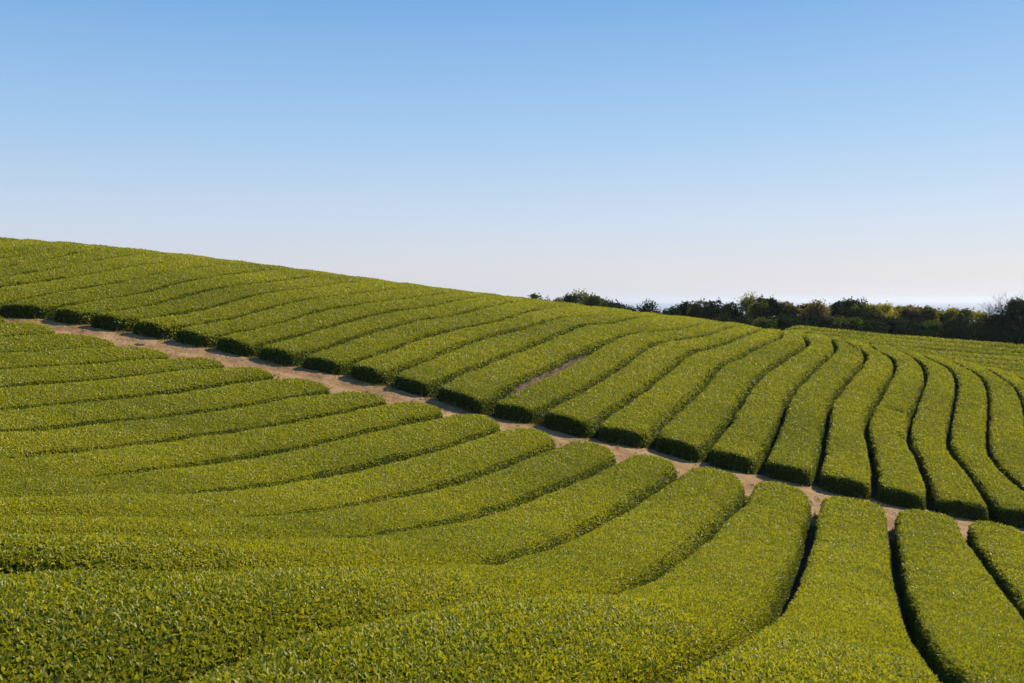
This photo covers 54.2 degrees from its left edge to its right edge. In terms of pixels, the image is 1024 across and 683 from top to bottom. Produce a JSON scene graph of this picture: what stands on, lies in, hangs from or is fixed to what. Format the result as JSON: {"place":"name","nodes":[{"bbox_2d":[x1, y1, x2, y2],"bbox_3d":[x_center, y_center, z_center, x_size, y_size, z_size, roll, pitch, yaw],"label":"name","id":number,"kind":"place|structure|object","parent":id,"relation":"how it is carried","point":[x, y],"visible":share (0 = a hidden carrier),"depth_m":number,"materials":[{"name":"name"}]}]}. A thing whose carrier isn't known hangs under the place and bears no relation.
{"place":"outdoors","nodes":[
{"label":"outdoors","id":0,"kind":"place"},
{"bbox_2d":[0,0,1023,301],"label":"sky","id":1,"kind":"structure","parent":0,"point":[621,150],"materials":[{"name":"blue"}]},
{"bbox_2d":[134,344,1023,647],"bbox_3d":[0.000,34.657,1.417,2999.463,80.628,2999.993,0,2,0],"label":"ground","id":2,"kind":"structure","parent":0,"point":[810,546],"depth_m":31.41,"materials":[{"name":"brown soil"}]},
{"bbox_2d":[0,237,19,242],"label":"tea hedge row","id":3,"kind":"object","parent":2,"relation":"on","point":[3,239],"visible":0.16,"depth_m":54.15,"materials":[{"name":"green plant"}]},
{"bbox_2d":[0,238,48,249],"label":"tea hedge row","id":4,"kind":"object","parent":2,"relation":"on","point":[16,243],"visible":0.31,"depth_m":51.32,"materials":[{"name":"green plant"}]},
{"bbox_2d":[0,321,55,336],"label":"tea hedge row","id":5,"kind":"object","parent":2,"relation":"on","point":[9,329],"visible":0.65,"depth_m":31.89,"materials":[{"name":"green plant"}]},
{"bbox_2d":[0,241,86,258],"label":"tea hedge row","id":6,"kind":"object","parent":2,"relation":"on","point":[15,251],"visible":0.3,"depth_m":48.43,"materials":[{"name":"green plant"}]},
{"bbox_2d":[0,333,116,352],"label":"tea hedge row","id":7,"kind":"object","parent":2,"relation":"on","point":[34,343],"visible":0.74,"depth_m":30.59,"materials":[{"name":"green plant"}]},
{"bbox_2d":[0,244,122,267],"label":"tea hedge row","id":8,"kind":"object","parent":2,"relation":"on","point":[36,256],"visible":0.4,"depth_m":46.62,"materials":[{"name":"green plant"}]},
{"bbox_2d":[0,247,164,277],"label":"tea hedge row","id":9,"kind":"object","parent":2,"relation":"on","point":[76,259],"visible":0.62,"depth_m":45.49,"materials":[{"name":"green plant"}]},
{"bbox_2d":[0,346,169,369],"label":"tea hedge row","id":10,"kind":"object","parent":2,"relation":"on","point":[61,357],"visible":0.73,"depth_m":29.20,"materials":[{"name":"green plant"}]},
{"bbox_2d":[0,252,219,287],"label":"tea hedge row","id":11,"kind":"object","parent":2,"relation":"on","point":[91,267],"visible":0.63,"depth_m":44.17,"materials":[{"name":"green plant"}]},
{"bbox_2d":[0,356,224,387],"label":"tea hedge row","id":12,"kind":"object","parent":2,"relation":"on","point":[34,376],"visible":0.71,"depth_m":27.77,"materials":[{"name":"green plant"}]},
{"bbox_2d":[0,258,252,307],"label":"tea hedge row","id":13,"kind":"object","parent":2,"relation":"on","point":[11,294],"visible":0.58,"depth_m":41.44,"materials":[{"name":"green plant"}]},
{"bbox_2d":[0,366,273,410],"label":"tea hedge row","id":14,"kind":"object","parent":2,"relation":"on","point":[133,387],"visible":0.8,"depth_m":26.43,"materials":[{"name":"green plant"}]},
{"bbox_2d":[0,262,295,319],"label":"tea hedge row","id":15,"kind":"object","parent":2,"relation":"on","point":[43,307],"visible":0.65,"depth_m":39.66,"materials":[{"name":"green plant"}]},
{"bbox_2d":[0,377,330,431],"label":"tea hedge row","id":16,"kind":"object","parent":2,"relation":"on","point":[79,414],"visible":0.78,"depth_m":24.79,"materials":[{"name":"green plant"}]},
{"bbox_2d":[0,391,386,458],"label":"tea hedge row","id":17,"kind":"object","parent":2,"relation":"on","point":[90,437],"visible":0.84,"depth_m":22.68,"materials":[{"name":"green plant"}]},
{"bbox_2d":[47,268,349,324],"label":"tea hedge row","id":18,"kind":"object","parent":2,"relation":"on","point":[85,313],"visible":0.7,"depth_m":40.46,"materials":[{"name":"green plant"}]},
{"bbox_2d":[0,401,443,479],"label":"tea hedge row","id":19,"kind":"object","parent":2,"relation":"on","point":[215,449],"visible":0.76,"depth_m":21.12,"materials":[{"name":"green plant"}]},
{"bbox_2d":[90,275,391,331],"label":"tea hedge row","id":20,"kind":"object","parent":2,"relation":"on","point":[125,320],"visible":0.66,"depth_m":39.91,"materials":[{"name":"green plant"}]},
{"bbox_2d":[0,413,500,498],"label":"tea hedge row","id":21,"kind":"object","parent":2,"relation":"on","point":[361,452],"visible":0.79,"depth_m":20.11,"materials":[{"name":"green plant"}]},
{"bbox_2d":[0,427,556,518],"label":"tea hedge row","id":22,"kind":"object","parent":2,"relation":"on","point":[458,465],"visible":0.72,"depth_m":17.70,"materials":[{"name":"green plant"}]},
{"bbox_2d":[132,280,428,339],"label":"tea hedge row","id":23,"kind":"object","parent":2,"relation":"on","point":[167,327],"visible":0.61,"depth_m":39.89,"materials":[{"name":"green plant"}]},
{"bbox_2d":[0,440,615,539],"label":"tea hedge row","id":24,"kind":"object","parent":2,"relation":"on","point":[541,475],"visible":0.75,"depth_m":15.82,"materials":[{"name":"green plant"}]},
{"bbox_2d":[175,286,465,347],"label":"tea hedge row","id":25,"kind":"object","parent":2,"relation":"on","point":[210,334],"visible":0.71,"depth_m":39.83,"materials":[{"name":"green plant"}]},
{"bbox_2d":[0,453,677,574],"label":"tea hedge row","id":26,"kind":"object","parent":2,"relation":"on","point":[562,516],"visible":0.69,"depth_m":11.27,"materials":[{"name":"green plant"}]},
{"bbox_2d":[215,291,502,356],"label":"tea hedge row","id":27,"kind":"object","parent":2,"relation":"on","point":[251,343],"visible":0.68,"depth_m":38.96,"materials":[{"name":"green plant"}]},
{"bbox_2d":[0,466,746,682],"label":"tea hedge row","id":28,"kind":"object","parent":2,"relation":"on","point":[83,625],"visible":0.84,"depth_m":6.38,"materials":[{"name":"green plant"}]},
{"bbox_2d":[258,295,540,366],"bbox_3d":[-2.579,-1.022,50.366,2.697,2.763,35.357,1,2,16],"label":"tea hedge row","id":29,"kind":"object","parent":2,"relation":"on","point":[292,352],"visible":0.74,"depth_m":38.94,"materials":[{"name":"green plant"}]},
{"bbox_2d":[303,299,586,374],"bbox_3d":[-0.464,-0.768,50.236,2.740,2.739,36.028,1,2,17],"label":"tea hedge row","id":30,"kind":"object","parent":2,"relation":"on","point":[341,359],"visible":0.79,"depth_m":39.08,"materials":[{"name":"green plant"}]},
{"bbox_2d":[348,305,634,385],"bbox_3d":[1.752,-0.418,50.079,2.749,2.707,36.921,1,2,19],"label":"tea hedge row","id":31,"kind":"object","parent":2,"relation":"on","point":[387,368],"visible":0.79,"depth_m":38.67,"materials":[{"name":"green plant"}]},
{"bbox_2d":[182,480,811,682],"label":"tea hedge row","id":32,"kind":"object","parent":2,"relation":"on","point":[729,586],"visible":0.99,"depth_m":6.62,"materials":[{"name":"green plant"}]},
{"bbox_2d":[5,318,1023,544],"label":"dirt path","id":33,"kind":"structure","parent":2,"relation":"on","point":[234,360],"depth_m":32.07,"materials":[{"name":"beige soil"}]},
{"bbox_2d":[8,317,1015,545],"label":"path weeds","id":34,"kind":"object","parent":33,"relation":"on","point":[560,431],"visible":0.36,"depth_m":31.74,"materials":[{"name":"green plant"}]},
{"bbox_2d":[23,320,1018,529],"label":"loose stones","id":35,"kind":"object","parent":33,"relation":"on","point":[456,412],"visible":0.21,"depth_m":31.72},
{"bbox_2d":[386,311,667,397],"bbox_3d":[3.378,-0.104,49.904,2.076,2.688,37.617,1,3,22],"label":"tea hedge row","id":36,"kind":"object","parent":2,"relation":"on","point":[429,378],"visible":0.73,"depth_m":38.28,"materials":[{"name":"green plant"}]},
{"bbox_2d":[527,293,542,299],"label":"tree","id":37,"kind":"object","parent":2,"relation":"on","point":[534,296],"visible":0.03,"depth_m":123.59,"materials":[{"name":"green plant"}]},
{"bbox_2d":[558,292,578,303],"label":"tree","id":38,"kind":"object","parent":2,"relation":"on","point":[570,298],"visible":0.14,"depth_m":123.32,"materials":[{"name":"green plant"}]},
{"bbox_2d":[438,315,720,414],"bbox_3d":[5.609,0.299,49.551,3.267,2.936,39.260,1,3,23],"label":"tea hedge row","id":39,"kind":"object","parent":2,"relation":"on","point":[485,389],"visible":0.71,"depth_m":38.37,"materials":[{"name":"green plant"}]},
{"bbox_2d":[572,288,591,304],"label":"tree","id":40,"kind":"object","parent":2,"relation":"on","point":[580,296],"visible":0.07,"depth_m":125.68,"materials":[{"name":"green plant"}]},
{"bbox_2d":[579,292,608,306],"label":"tree","id":41,"kind":"object","parent":2,"relation":"on","point":[593,300],"visible":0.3,"depth_m":120.31,"materials":[{"name":"green plant"}]},
{"bbox_2d":[602,298,620,308],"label":"tree","id":42,"kind":"object","parent":2,"relation":"on","point":[610,302],"visible":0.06,"depth_m":123.55,"materials":[{"name":"green plant"}]},
{"bbox_2d":[493,321,747,424],"bbox_3d":[7.252,0.641,48.985,2.558,2.801,39.123,1,3,24],"label":"tea hedge row","id":43,"kind":"object","parent":2,"relation":"on","point":[536,402],"visible":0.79,"depth_m":37.77,"materials":[{"name":"green plant"}]},
{"bbox_2d":[611,301,629,309],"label":"tree","id":44,"kind":"object","parent":2,"relation":"on","point":[619,305],"visible":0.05,"depth_m":126.17,"materials":[{"name":"green plant"}]},
{"bbox_2d":[621,305,636,310],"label":"tree","id":45,"kind":"object","parent":2,"relation":"on","point":[631,308],"visible":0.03,"depth_m":121.24,"materials":[{"name":"green plant"}]},
{"bbox_2d":[632,298,661,313],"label":"tree","id":46,"kind":"object","parent":2,"relation":"on","point":[646,307],"visible":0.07,"depth_m":123.57,"materials":[{"name":"green plant"}]},
{"bbox_2d":[538,325,762,437],"bbox_3d":[8.771,0.995,48.552,2.398,3.001,38.361,1,3,23],"label":"tea hedge row","id":47,"kind":"object","parent":2,"relation":"on","point":[587,413],"visible":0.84,"depth_m":37.30,"materials":[{"name":"green plant"}]},
{"bbox_2d":[660,305,682,315],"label":"tree","id":48,"kind":"object","parent":2,"relation":"on","point":[671,311],"visible":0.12,"depth_m":105.60,"materials":[{"name":"green plant"}]},
{"bbox_2d":[673,300,691,315],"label":"tree","id":49,"kind":"object","parent":2,"relation":"on","point":[684,307],"visible":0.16,"depth_m":107.77,"materials":[{"name":"green plant"}]},
{"bbox_2d":[597,328,782,448],"bbox_3d":[10.300,1.303,47.918,2.321,3.272,37.665,1,3,23],"label":"tea hedge row","id":50,"kind":"object","parent":2,"relation":"on","point":[642,421],"visible":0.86,"depth_m":37.12,"materials":[{"name":"green plant"}]},
{"bbox_2d":[686,297,713,318],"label":"tree","id":51,"kind":"object","parent":2,"relation":"on","point":[694,309],"visible":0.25,"depth_m":104.84,"materials":[{"name":"green plant"}]},
{"bbox_2d":[700,297,732,319],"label":"tree","id":52,"kind":"object","parent":2,"relation":"on","point":[711,309],"visible":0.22,"depth_m":103.36,"materials":[{"name":"green plant"}]},
{"bbox_2d":[707,312,732,321],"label":"shrub","id":53,"kind":"object","parent":2,"relation":"on","point":[722,318],"visible":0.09,"depth_m":100.92,"materials":[{"name":"green plant"}]},
{"bbox_2d":[655,330,805,462],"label":"tea hedge row","id":54,"kind":"object","parent":2,"relation":"on","point":[698,426],"visible":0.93,"depth_m":37.20,"materials":[{"name":"green plant"}]},
{"bbox_2d":[723,302,743,321],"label":"tree","id":55,"kind":"object","parent":2,"relation":"on","point":[735,313],"visible":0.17,"depth_m":106.57,"materials":[{"name":"green plant"}]},
{"bbox_2d":[729,317,756,324],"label":"shrub","id":56,"kind":"object","parent":2,"relation":"on","point":[743,320],"visible":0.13,"depth_m":99.30,"materials":[{"name":"green plant"}]},
{"bbox_2d":[734,291,757,319],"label":"tree","id":57,"kind":"object","parent":2,"relation":"on","point":[745,302],"visible":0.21,"depth_m":107.73,"materials":[{"name":"green plant"}]},
{"bbox_2d":[747,294,777,323],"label":"tree","id":58,"kind":"object","parent":2,"relation":"on","point":[759,308],"visible":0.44,"depth_m":103.71,"materials":[{"name":"green plant"}]},
{"bbox_2d":[751,316,778,329],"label":"shrub","id":59,"kind":"object","parent":2,"relation":"on","point":[763,323],"visible":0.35,"depth_m":98.63,"materials":[{"name":"green plant"}]},
{"bbox_2d":[708,333,833,474],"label":"tea hedge row","id":60,"kind":"object","parent":2,"relation":"on","point":[746,440],"visible":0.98,"depth_m":37.22,"materials":[{"name":"green plant"}]},
{"bbox_2d":[764,295,784,319],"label":"tree","id":61,"kind":"object","parent":2,"relation":"on","point":[775,307],"visible":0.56,"depth_m":103.83,"materials":[{"name":"green plant"}]},
{"bbox_2d":[767,314,806,330],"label":"shrub","id":62,"kind":"object","parent":2,"relation":"on","point":[784,322],"visible":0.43,"depth_m":99.99,"materials":[{"name":"green plant"}]},
{"bbox_2d":[777,300,797,317],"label":"tree","id":63,"kind":"object","parent":2,"relation":"on","point":[789,307],"visible":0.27,"depth_m":107.47,"materials":[{"name":"green plant"}]},
{"bbox_2d":[793,303,808,318],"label":"tree","id":64,"kind":"object","parent":2,"relation":"on","point":[800,306],"visible":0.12,"depth_m":106.97,"materials":[{"name":"green plant"}]},
{"bbox_2d":[668,495,942,682],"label":"tea hedge row","id":65,"kind":"object","parent":2,"relation":"on","point":[840,620],"visible":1,"depth_m":9.97,"materials":[{"name":"green plant"}]},
{"bbox_2d":[791,315,819,326],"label":"shrub","id":66,"kind":"object","parent":2,"relation":"on","point":[804,322],"visible":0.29,"depth_m":100.87,"materials":[{"name":"green plant"}]},
{"bbox_2d":[764,337,863,486],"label":"tea hedge row","id":67,"kind":"object","parent":2,"relation":"on","point":[794,456],"visible":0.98,"depth_m":37.61,"materials":[{"name":"green plant"}]},
{"bbox_2d":[796,298,840,320],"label":"tree","id":68,"kind":"object","parent":2,"relation":"on","point":[816,309],"visible":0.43,"depth_m":103.08,"materials":[{"name":"green plant"}]},
{"bbox_2d":[808,315,841,328],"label":"shrub","id":69,"kind":"object","parent":2,"relation":"on","point":[826,322],"visible":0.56,"depth_m":99.95,"materials":[{"name":"green plant"}]},
{"bbox_2d":[827,302,850,318],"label":"tree","id":70,"kind":"object","parent":2,"relation":"on","point":[837,308],"visible":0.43,"depth_m":104.80,"materials":[{"name":"green plant"}]},
{"bbox_2d":[829,296,867,318],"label":"tree","id":71,"kind":"object","parent":2,"relation":"on","point":[850,302],"visible":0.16,"depth_m":107.72,"materials":[{"name":"green plant"}]},
{"bbox_2d":[831,316,868,331],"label":"shrub","id":72,"kind":"object","parent":2,"relation":"on","point":[842,322],"visible":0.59,"depth_m":98.59,"materials":[{"name":"green plant"}]},
{"bbox_2d":[819,339,893,499],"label":"tea hedge row","id":73,"kind":"object","parent":2,"relation":"on","point":[845,469],"visible":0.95,"depth_m":37.35,"materials":[{"name":"green plant"}]},
{"bbox_2d":[849,302,865,318],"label":"tree","id":74,"kind":"object","parent":2,"relation":"on","point":[855,310],"visible":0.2,"depth_m":105.33,"materials":[{"name":"green plant"}]},
{"bbox_2d":[857,303,889,322],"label":"tree","id":75,"kind":"object","parent":2,"relation":"on","point":[871,312],"visible":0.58,"depth_m":102.98,"materials":[{"name":"green plant"}]},
{"bbox_2d":[860,318,890,333],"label":"shrub","id":76,"kind":"object","parent":2,"relation":"on","point":[873,325],"visible":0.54,"depth_m":98.53,"materials":[{"name":"green plant"}]},
{"bbox_2d":[870,300,900,332],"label":"tree","id":77,"kind":"object","parent":2,"relation":"on","point":[886,308],"visible":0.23,"depth_m":106.44,"materials":[{"name":"green plant"}]},
{"bbox_2d":[866,344,926,509],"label":"tea hedge row","id":78,"kind":"object","parent":2,"relation":"on","point":[899,481],"visible":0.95,"depth_m":37.25,"materials":[{"name":"green plant"}]},
{"bbox_2d":[881,316,917,335],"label":"shrub","id":79,"kind":"object","parent":2,"relation":"on","point":[896,326],"visible":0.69,"depth_m":100.11,"materials":[{"name":"green plant"}]},
{"bbox_2d":[782,325,1023,348],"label":"tea hedge row","id":80,"kind":"object","parent":2,"relation":"on","point":[940,339],"visible":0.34,"depth_m":87.64,"materials":[{"name":"green plant"}]},
{"bbox_2d":[788,328,1023,353],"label":"tea hedge row","id":81,"kind":"object","parent":2,"relation":"on","point":[959,345],"visible":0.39,"depth_m":85.74,"materials":[{"name":"green plant"}]},
{"bbox_2d":[802,332,1023,356],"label":"tea hedge row","id":82,"kind":"object","parent":2,"relation":"on","point":[944,348],"visible":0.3,"depth_m":83.14,"materials":[{"name":"green plant"}]},
{"bbox_2d":[897,304,928,323],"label":"tree","id":83,"kind":"object","parent":2,"relation":"on","point":[909,311],"visible":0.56,"depth_m":104.09,"materials":[{"name":"green plant"}]},
{"bbox_2d":[896,317,929,335],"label":"shrub","id":84,"kind":"object","parent":2,"relation":"on","point":[915,323],"visible":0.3,"depth_m":101.04,"materials":[{"name":"green plant"}]},
{"bbox_2d":[831,339,1023,361],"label":"tea hedge row","id":85,"kind":"object","parent":2,"relation":"on","point":[978,355],"visible":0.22,"depth_m":80.17,"materials":[{"name":"green plant"}]},
{"bbox_2d":[914,305,940,324],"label":"tree","id":86,"kind":"object","parent":2,"relation":"on","point":[930,311],"visible":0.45,"depth_m":103.51,"materials":[{"name":"green plant"}]},
{"bbox_2d":[916,319,954,338],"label":"shrub","id":87,"kind":"object","parent":2,"relation":"on","point":[933,329],"visible":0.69,"depth_m":99.69,"materials":[{"name":"green plant"}]},
{"bbox_2d":[936,308,945,324],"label":"tree","id":88,"kind":"object","parent":2,"relation":"on","point":[941,319],"visible":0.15,"depth_m":107.20,"materials":[{"name":"green plant"}]},
{"bbox_2d":[899,349,988,520],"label":"tea hedge row","id":89,"kind":"object","parent":2,"relation":"on","point":[951,489],"visible":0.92,"depth_m":36.27,"materials":[{"name":"green plant"}]},
{"bbox_2d":[939,304,958,322],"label":"tree","id":90,"kind":"object","parent":2,"relation":"on","point":[948,312],"visible":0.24,"depth_m":106.57,"materials":[{"name":"green plant"}]},
{"bbox_2d":[938,317,976,339],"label":"shrub","id":91,"kind":"object","parent":2,"relation":"on","point":[959,329],"visible":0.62,"depth_m":98.50,"materials":[{"name":"green plant"}]},
{"bbox_2d":[893,509,1023,682],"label":"tea hedge row","id":92,"kind":"object","parent":2,"relation":"on","point":[964,621],"visible":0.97,"depth_m":16.01,"materials":[{"name":"green plant"}]},
{"bbox_2d":[951,307,977,324],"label":"tree","id":93,"kind":"object","parent":2,"relation":"on","point":[965,314],"visible":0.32,"depth_m":103.50,"materials":[{"name":"green plant"}]},
{"bbox_2d":[919,352,1023,366],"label":"tea hedge row","id":94,"kind":"object","parent":2,"relation":"on","point":[994,361],"visible":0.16,"depth_m":77.67,"materials":[{"name":"green plant"}]},
{"bbox_2d":[921,354,1023,527],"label":"tea hedge row","id":95,"kind":"object","parent":2,"relation":"on","point":[1002,496],"visible":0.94,"depth_m":37.60,"materials":[{"name":"green plant"}]},
{"bbox_2d":[965,321,983,340],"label":"shrub","id":96,"kind":"object","parent":2,"relation":"on","point":[975,325],"visible":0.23,"depth_m":99.09,"materials":[{"name":"green plant"}]},
{"bbox_2d":[969,310,990,323],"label":"tree","id":97,"kind":"object","parent":2,"relation":"on","point":[979,318],"visible":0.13,"depth_m":104.87,"materials":[{"name":"green plant"}]},
{"bbox_2d":[951,359,1023,490],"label":"tea hedge row","id":98,"kind":"object","parent":2,"relation":"on","point":[1005,443],"visible":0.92,"depth_m":43.43,"materials":[{"name":"green plant"}]},
{"bbox_2d":[966,519,1023,619],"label":"tea hedge row","id":99,"kind":"object","parent":2,"relation":"on","point":[997,549],"visible":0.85,"depth_m":23.59,"materials":[{"name":"green plant"}]},
{"bbox_2d":[971,313,1020,343],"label":"shrub","id":100,"kind":"object","parent":2,"relation":"on","point":[987,331],"visible":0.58,"depth_m":94.27,"materials":[{"name":"green plant"}]},
{"bbox_2d":[969,361,1023,371],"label":"tea hedge row","id":101,"kind":"object","parent":2,"relation":"on","point":[1010,367],"visible":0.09,"depth_m":75.23,"materials":[{"name":"green plant"}]},
{"bbox_2d":[979,290,1021,316],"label":"bare tree","id":102,"kind":"object","parent":2,"relation":"on","point":[989,310],"visible":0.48,"depth_m":100.91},
{"bbox_2d":[983,366,1023,415],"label":"tea hedge row","id":103,"kind":"object","parent":2,"relation":"on","point":[1014,381],"visible":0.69,"depth_m":55.54,"materials":[{"name":"green plant"}]},
{"bbox_2d":[991,296,1023,344],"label":"tree","id":104,"kind":"object","parent":2,"relation":"on","point":[1016,307],"visible":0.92,"depth_m":93.16,"materials":[{"name":"green plant"}]},
{"bbox_2d":[1009,370,1023,379],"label":"tea hedge row","id":105,"kind":"object","parent":2,"relation":"on","point":[1020,374],"visible":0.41,"depth_m":59.51,"materials":[{"name":"green plant"}]},
{"bbox_2d":[615,302,1011,320],"bbox_3d":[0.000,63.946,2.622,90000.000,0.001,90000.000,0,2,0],"label":"sea","id":106,"kind":"structure","parent":0,"point":[936,305],"depth_m":16015.25,"materials":[{"name":"blue liquid"}]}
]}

